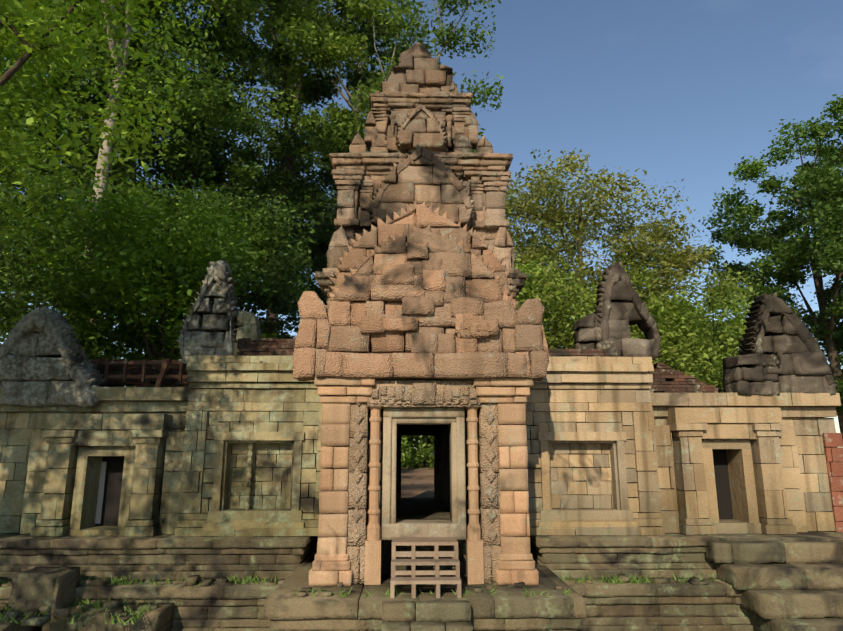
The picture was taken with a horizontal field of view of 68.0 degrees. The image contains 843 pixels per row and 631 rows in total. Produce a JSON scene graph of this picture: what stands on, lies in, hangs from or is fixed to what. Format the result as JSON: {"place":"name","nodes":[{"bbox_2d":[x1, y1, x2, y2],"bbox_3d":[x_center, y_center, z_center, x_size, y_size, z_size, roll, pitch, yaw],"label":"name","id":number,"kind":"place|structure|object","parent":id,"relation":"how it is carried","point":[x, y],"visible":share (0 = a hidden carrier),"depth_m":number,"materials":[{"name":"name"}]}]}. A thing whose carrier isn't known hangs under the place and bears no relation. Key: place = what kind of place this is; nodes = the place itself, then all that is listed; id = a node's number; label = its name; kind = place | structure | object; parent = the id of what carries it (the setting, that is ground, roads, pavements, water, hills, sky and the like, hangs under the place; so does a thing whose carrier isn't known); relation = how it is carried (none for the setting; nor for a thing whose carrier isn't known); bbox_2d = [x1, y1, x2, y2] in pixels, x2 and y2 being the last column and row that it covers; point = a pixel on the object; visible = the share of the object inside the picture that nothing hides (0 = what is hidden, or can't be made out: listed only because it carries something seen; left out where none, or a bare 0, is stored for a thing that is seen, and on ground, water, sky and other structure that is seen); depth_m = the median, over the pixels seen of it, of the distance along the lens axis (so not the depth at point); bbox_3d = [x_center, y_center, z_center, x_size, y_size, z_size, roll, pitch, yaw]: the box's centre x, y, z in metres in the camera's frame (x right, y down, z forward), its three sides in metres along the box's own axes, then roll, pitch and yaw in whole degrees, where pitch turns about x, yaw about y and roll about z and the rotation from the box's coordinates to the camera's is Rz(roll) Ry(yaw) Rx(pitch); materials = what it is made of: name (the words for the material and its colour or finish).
{"place":"outdoors","nodes":[
{"label":"outdoors","id":0,"kind":"place"},
{"bbox_2d":[0,151,187,359],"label":"tree","id":1,"kind":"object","parent":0,"point":[3,331],"depth_m":43.64,"materials":[{"name":"green plant"}]},
{"bbox_2d":[0,0,234,267],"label":"bright tree","id":2,"kind":"object","parent":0,"point":[31,36],"depth_m":10.92,"materials":[{"name":"green plant"}]},
{"bbox_2d":[119,120,336,344],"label":"tree","id":3,"kind":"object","parent":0,"point":[317,290],"depth_m":49.12,"materials":[{"name":"green plant"}]},
{"bbox_2d":[175,355,326,536],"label":"wing wall","id":4,"kind":"structure","parent":0,"point":[251,399],"depth_m":12.67,"materials":[{"name":"beige stone"}]},
{"bbox_2d":[176,260,238,365],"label":"ruined gable","id":5,"kind":"structure","parent":4,"relation":"on","point":[209,327],"depth_m":14.44,"materials":[{"name":"stone"}]},
{"bbox_2d":[233,310,260,355],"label":"stone block","id":6,"kind":"structure","parent":4,"relation":"on","point":[248,324],"depth_m":14.47,"materials":[{"name":"grey stone"}]},
{"bbox_2d":[227,443,292,509],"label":"blind window","id":7,"kind":"structure","parent":4,"relation":"in","point":[272,490],"depth_m":12.80,"materials":[{"name":"beige stone"}]},
{"bbox_2d":[114,0,430,338],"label":"tree","id":8,"kind":"object","parent":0,"point":[317,200],"depth_m":32.92,"materials":[{"name":"green plant"}]},
{"bbox_2d":[254,153,337,338],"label":"tree","id":9,"kind":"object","parent":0,"point":[324,250],"depth_m":51.45,"materials":[{"name":"green plant"}]},
{"bbox_2d":[190,0,503,174],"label":"tree","id":10,"kind":"object","parent":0,"point":[321,52],"depth_m":30.75,"materials":[{"name":"green plant"}]},
{"bbox_2d":[401,452,433,497],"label":"court ground","id":11,"kind":"structure","parent":0,"point":[418,482],"depth_m":31.94,"materials":[{"name":"brown soil"}]},
{"bbox_2d":[401,436,433,451],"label":"tree","id":12,"kind":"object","parent":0,"point":[416,442],"depth_m":50.53,"materials":[{"name":"green plant"}]},
{"bbox_2d":[0,0,842,449],"label":"sky","id":13,"kind":"structure","parent":0,"point":[670,90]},
{"bbox_2d":[382,407,465,539],"bbox_3d":[0.035,2.733,10.951,1.407,2.175,0.806,0,-12,-1],"label":"door frame","id":14,"kind":"object","parent":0,"point":[454,525],"visible":1,"depth_m":10.62,"materials":[{"name":"beige stone"}]},
{"bbox_2d":[381,598,472,630],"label":"front stairs","id":15,"kind":"structure","parent":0,"point":[435,615],"depth_m":8.76,"materials":[{"name":"stone"}]},
{"bbox_2d":[512,356,664,535],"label":"wing wall","id":16,"kind":"structure","parent":0,"point":[578,399],"depth_m":12.82,"materials":[{"name":"beige stone"}]},
{"bbox_2d":[549,443,612,507],"bbox_3d":[3.273,3.321,13.089,1.433,1.360,0.316,0,-12,-1],"label":"blind window","id":17,"kind":"structure","parent":16,"relation":"in","point":[568,487],"depth_m":12.94,"materials":[{"name":"beige stone"}]},
{"bbox_2d":[573,313,601,348],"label":"stone block","id":18,"kind":"structure","parent":16,"relation":"on","point":[586,329],"depth_m":14.62,"materials":[{"name":"grey stone"}]},
{"bbox_2d":[593,262,659,359],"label":"ruined gable","id":19,"kind":"structure","parent":16,"relation":"on","point":[620,308],"depth_m":14.62,"materials":[{"name":"stone"}]},
{"label":"ground","id":20,"kind":"structure","parent":0,"visible":0},
{"bbox_2d":[0,15,67,210],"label":"tree","id":21,"kind":"object","parent":20,"relation":"on","point":[6,187],"depth_m":24.07,"materials":[{"name":"green plant"}]},
{"bbox_2d":[0,168,152,358],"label":"understory","id":22,"kind":"object","parent":20,"relation":"on","point":[26,288],"depth_m":18.49,"materials":[{"name":"green plant"}]},
{"bbox_2d":[0,0,221,333],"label":"tree","id":23,"kind":"object","parent":20,"relation":"on","point":[157,166],"depth_m":27.45,"materials":[{"name":"green plant"}]},
{"bbox_2d":[0,160,276,386],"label":"understory","id":24,"kind":"object","parent":20,"relation":"on","point":[135,278],"depth_m":17.60,"materials":[{"name":"green plant"}]},
{"bbox_2d":[0,0,289,359],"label":"tree","id":25,"kind":"object","parent":20,"relation":"on","point":[227,119],"depth_m":26.32,"materials":[{"name":"green plant"}]},
{"bbox_2d":[73,0,246,326],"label":"pale tree","id":26,"kind":"object","parent":20,"relation":"on","point":[107,121],"depth_m":24.44,"materials":[{"name":"grey plant"}]},
{"bbox_2d":[113,183,316,359],"bbox_3d":[-8.047,1.935,24.238,8.247,13.628,8.108,0,-12,-1],"label":"understory","id":27,"kind":"object","parent":20,"relation":"on","point":[284,296],"depth_m":23.63,"materials":[{"name":"green plant"}]},
{"bbox_2d":[0,574,708,625],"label":"weeds","id":28,"kind":"object","parent":20,"relation":"on","point":[115,605],"visible":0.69,"depth_m":10.48,"materials":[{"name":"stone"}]},
{"bbox_2d":[401,436,433,468],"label":"shrub","id":29,"kind":"object","parent":20,"relation":"on","point":[412,453],"depth_m":43.37,"materials":[{"name":"green plant"}]},
{"bbox_2d":[0,531,842,630],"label":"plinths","id":30,"kind":"object","parent":20,"relation":"on","point":[612,606],"visible":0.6,"depth_m":11.20,"materials":[{"name":"stone"}]},
{"bbox_2d":[0,387,189,535],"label":"chamber","id":31,"kind":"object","parent":30,"relation":"on","point":[51,459],"visible":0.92,"depth_m":12.63,"materials":[{"name":"stone"}]},
{"bbox_2d":[0,305,106,407],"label":"pediment","id":32,"kind":"structure","parent":31,"relation":"on","point":[41,351],"depth_m":12.99,"materials":[{"name":"stone"}]},
{"bbox_2d":[95,462,106,523],"bbox_3d":[-6.728,3.711,13.119,0.110,1.250,0.020,0,-12,-1],"label":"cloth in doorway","id":33,"kind":"object","parent":31,"relation":"attached to","point":[100,493],"visible":0.93,"depth_m":13.11,"materials":[{"name":"grey fabric"}]},
{"bbox_2d":[96,456,124,525],"bbox_3d":[-6.432,3.831,14.061,1.340,2.120,1.800,0,-12,-1],"label":"chamber interior","id":34,"kind":"object","parent":31,"relation":"in","point":[112,492],"visible":0.14,"depth_m":13.17,"materials":[{"name":"grey stone"}]},
{"bbox_2d":[89,359,186,386],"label":"roof timber props","id":35,"kind":"object","parent":31,"relation":"on","point":[164,364],"visible":0.56,"depth_m":14.24,"materials":[{"name":"brown wood"}]},
{"bbox_2d":[93,338,722,392],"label":"brick vault remains","id":36,"kind":"object","parent":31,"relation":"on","point":[667,379],"visible":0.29,"depth_m":14.50,"materials":[{"name":"brown brick"}]},
{"bbox_2d":[1,573,275,584],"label":"ledge weeds","id":37,"kind":"object","parent":30,"relation":"on","point":[125,581],"visible":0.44,"depth_m":11.34,"materials":[{"name":"green plant"}]},
{"bbox_2d":[314,42,526,298],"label":"temple tower","id":38,"kind":"structure","parent":30,"relation":"on","point":[421,139],"depth_m":13.86,"materials":[{"name":"stone"}]},
{"bbox_2d":[309,377,538,585],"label":"porch piers","id":39,"kind":"structure","parent":30,"relation":"on","point":[331,561],"depth_m":10.45,"materials":[{"name":"beige stone"}]},
{"bbox_2d":[293,201,548,380],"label":"porch pediments","id":40,"kind":"object","parent":39,"relation":"on","point":[422,277],"visible":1,"depth_m":10.88,"materials":[{"name":"brown stone"}]},
{"bbox_2d":[364,407,483,584],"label":"colonettes","id":41,"kind":"object","parent":30,"relation":"on","point":[474,558],"visible":1,"depth_m":10.38,"materials":[{"name":"beige stone"}]},
{"bbox_2d":[347,380,501,583],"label":"porch lintel pilasters","id":42,"kind":"object","parent":30,"relation":"on","point":[419,394],"visible":0.85,"depth_m":10.59,"materials":[{"name":"beige stone"}]},
{"bbox_2d":[390,537,460,597],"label":"wooden steps","id":43,"kind":"structure","parent":30,"relation":"on","point":[436,580],"depth_m":9.48,"materials":[{"name":"brown wood"}]},
{"bbox_2d":[368,330,497,574],"bbox_3d":[-0.039,3.044,14.651,3.200,4.490,8.040,0,-12,-1],"label":"passage interior","id":44,"kind":"object","parent":30,"relation":"on","point":[437,506],"visible":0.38,"depth_m":14.14,"materials":[{"name":"stone"}]},
{"bbox_2d":[296,586,570,597],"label":"porch weeds","id":45,"kind":"object","parent":30,"relation":"on","point":[396,592],"visible":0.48,"depth_m":9.34,"materials":[{"name":"green plant"}]},
{"bbox_2d":[558,572,724,583],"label":"ledge weeds","id":46,"kind":"object","parent":30,"relation":"on","point":[616,580],"visible":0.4,"depth_m":11.48,"materials":[{"name":"green plant"}]},
{"bbox_2d":[650,393,841,534],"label":"chamber","id":47,"kind":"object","parent":30,"relation":"on","point":[778,479],"visible":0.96,"depth_m":12.91,"materials":[{"name":"stone"}]},
{"bbox_2d":[712,449,732,519],"bbox_3d":[6.305,3.817,14.325,1.220,2.260,1.800,0,-12,-1],"label":"chamber interior","id":48,"kind":"object","parent":47,"relation":"in","point":[724,502],"visible":0.07,"depth_m":13.45,"materials":[{"name":"stone"}]},
{"bbox_2d":[722,351,782,395],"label":"stone blocks","id":49,"kind":"structure","parent":47,"relation":"on","point":[736,377],"depth_m":13.30,"materials":[{"name":"grey stone"}]},
{"bbox_2d":[737,292,837,395],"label":"pediment","id":50,"kind":"structure","parent":47,"relation":"on","point":[774,324],"depth_m":13.47,"materials":[{"name":"stone"}]},
{"bbox_2d":[810,433,842,531],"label":"brick wall","id":51,"kind":"structure","parent":30,"relation":"on","point":[834,456],"depth_m":13.12,"materials":[{"name":"red brick"}]},
{"bbox_2d":[0,540,842,630],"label":"stone blocks","id":52,"kind":"structure","parent":20,"relation":"on","point":[789,585],"depth_m":10.77,"materials":[{"name":"stone"}]},
{"bbox_2d":[0,596,158,624],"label":"grass","id":53,"kind":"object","parent":52,"relation":"on","point":[135,618],"depth_m":10.16,"materials":[{"name":"green plant"}]},
{"bbox_2d":[514,246,655,348],"bbox_3d":[3.938,2.670,21.188,6.700,10.862,7.442,0,-12,-1],"label":"understory","id":54,"kind":"object","parent":20,"relation":"on","point":[565,334],"depth_m":20.41,"materials":[{"name":"green plant"}]},
{"bbox_2d":[505,148,717,348],"bbox_3d":[6.536,1.110,26.406,10.810,16.177,10.482,0,-12,-1],"label":"yellow tree","id":55,"kind":"object","parent":20,"relation":"on","point":[669,258],"depth_m":25.09,"materials":[{"name":"plant"}]},
{"bbox_2d":[676,300,730,364],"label":"tree","id":56,"kind":"object","parent":20,"relation":"on","point":[702,324],"depth_m":49.12,"materials":[{"name":"green plant"}]},
{"bbox_2d":[622,260,790,392],"bbox_3d":[10.306,3.346,22.394,7.947,10.085,8.336,0,-12,-1],"label":"understory","id":57,"kind":"object","parent":20,"relation":"on","point":[676,345],"depth_m":21.20,"materials":[{"name":"green plant"}]},
{"bbox_2d":[693,113,842,438],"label":"tree","id":58,"kind":"object","parent":20,"relation":"on","point":[792,252],"depth_m":42.06,"materials":[{"name":"green plant"}]},
{"bbox_2d":[801,94,842,361],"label":"tree","id":59,"kind":"object","parent":20,"relation":"on","point":[834,109],"depth_m":43.29,"materials":[{"name":"green plant"}]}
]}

